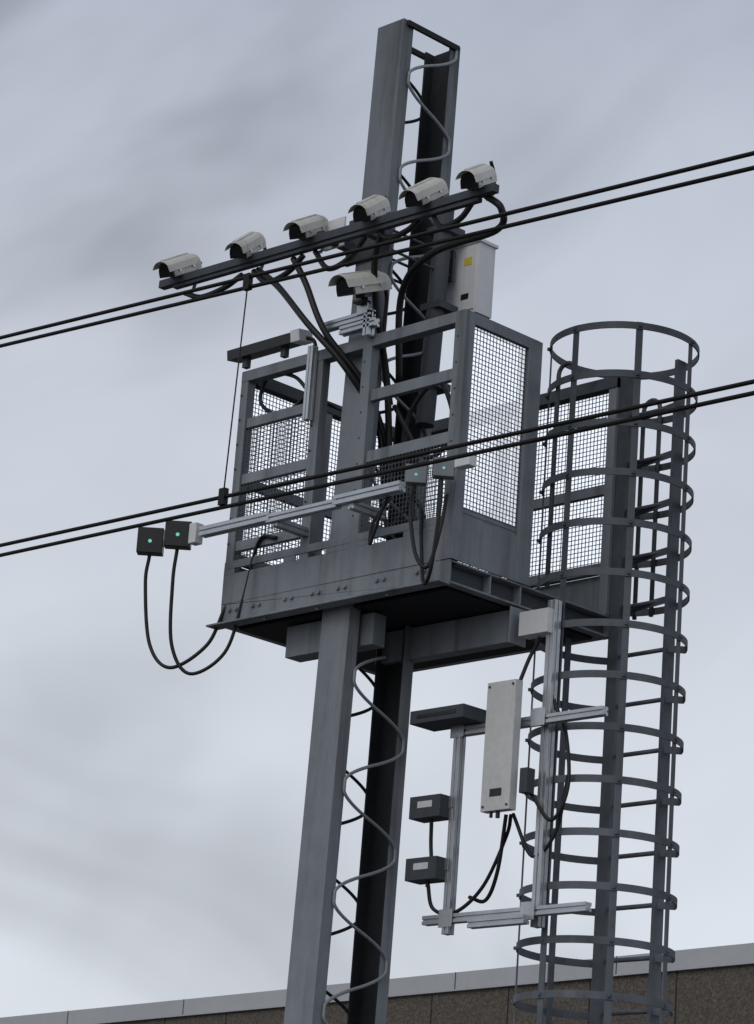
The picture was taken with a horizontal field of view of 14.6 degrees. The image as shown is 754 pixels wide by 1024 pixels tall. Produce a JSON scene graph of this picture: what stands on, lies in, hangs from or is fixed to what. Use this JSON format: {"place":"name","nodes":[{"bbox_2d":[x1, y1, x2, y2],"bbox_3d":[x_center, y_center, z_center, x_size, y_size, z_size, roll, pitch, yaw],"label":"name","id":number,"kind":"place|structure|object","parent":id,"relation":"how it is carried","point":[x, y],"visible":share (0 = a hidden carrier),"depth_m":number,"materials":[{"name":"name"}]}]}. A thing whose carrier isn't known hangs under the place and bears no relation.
{"place":"outdoors","nodes":[
{"label":"outdoors","id":0,"kind":"place"},
{"bbox_2d":[0,943,753,1023],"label":"building","id":1,"kind":"structure","parent":0,"point":[710,985],"depth_m":37.86,"materials":[{"name":"brown brick"}]},
{"bbox_2d":[0,151,753,556],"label":"overhead line","id":2,"kind":"object","parent":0,"point":[224,495],"visible":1,"depth_m":9.76,"materials":[{"name":"black metal"}]},
{"bbox_2d":[0,0,753,1017],"label":"sky","id":3,"kind":"structure","parent":0,"point":[151,814],"materials":[{"name":"grey"}]},
{"label":"ground","id":4,"kind":"structure","parent":0,"visible":0},
{"bbox_2d":[284,18,459,1023],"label":"mast","id":5,"kind":"object","parent":4,"relation":"on","point":[317,888],"visible":0.77,"depth_m":13.46,"materials":[{"name":"metal"}]},
{"bbox_2d":[153,163,498,289],"bbox_3d":[-0.094,-1.291,14.096,2.272,0.271,0.863,-13,-24,43],"label":"camera arm","id":6,"kind":"object","parent":5,"relation":"attached to","point":[312,232],"visible":0.95,"depth_m":13.87},
{"bbox_2d":[144,161,570,913],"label":"cables","id":7,"kind":"object","parent":5,"relation":"attached to","point":[324,337],"visible":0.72,"depth_m":13.72,"materials":[{"name":"black rubber"}]},
{"bbox_2d":[324,270,392,337],"bbox_3d":[-0.166,-0.996,13.695,0.342,0.342,0.412,-4,-19,26],"label":"security camera","id":8,"kind":"object","parent":5,"relation":"attached to","point":[364,285],"visible":1,"depth_m":13.68,"materials":[{"name":"metal"}]},
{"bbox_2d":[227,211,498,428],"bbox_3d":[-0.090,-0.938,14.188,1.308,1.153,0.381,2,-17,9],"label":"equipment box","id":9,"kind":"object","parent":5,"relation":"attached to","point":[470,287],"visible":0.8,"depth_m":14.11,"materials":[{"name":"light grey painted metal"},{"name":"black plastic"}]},
{"bbox_2d":[206,309,620,674],"bbox_3d":[0.183,0.026,13.939,1.532,1.475,1.168,-13,-24,43],"label":"platform frame","id":10,"kind":"object","parent":5,"relation":"attached to","point":[454,611],"visible":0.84,"depth_m":13.54,"materials":[{"name":"metal"}]},
{"bbox_2d":[136,456,476,556],"bbox_3d":[-0.344,-0.007,13.539,2.097,0.169,0.255,-11,-23,41],"label":"sensor arm","id":11,"kind":"object","parent":10,"relation":"attached to","point":[179,535],"visible":0.98,"depth_m":13.53},
{"bbox_2d":[302,345,317,421],"bbox_3d":[-0.314,-0.606,13.886,0.036,0.370,0.036,-13,-24,43],"label":"aluminium upright","id":12,"kind":"object","parent":10,"relation":"attached to","point":[310,383],"visible":1,"depth_m":13.87,"materials":[{"name":"metal"}]},
{"bbox_2d":[405,599,607,935],"bbox_3d":[0.567,1.101,12.951,1.065,1.470,0.189,-10,-22,39],"label":"equipment rack","id":13,"kind":"object","parent":10,"relation":"attached to","point":[499,722],"visible":1,"depth_m":12.96,"materials":[{"name":"metal"}]},
{"bbox_2d":[510,321,699,1023],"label":"ladder cage","id":14,"kind":"object","parent":4,"relation":"on","point":[628,469],"visible":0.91,"depth_m":13.23,"materials":[{"name":"metal"}]}
]}

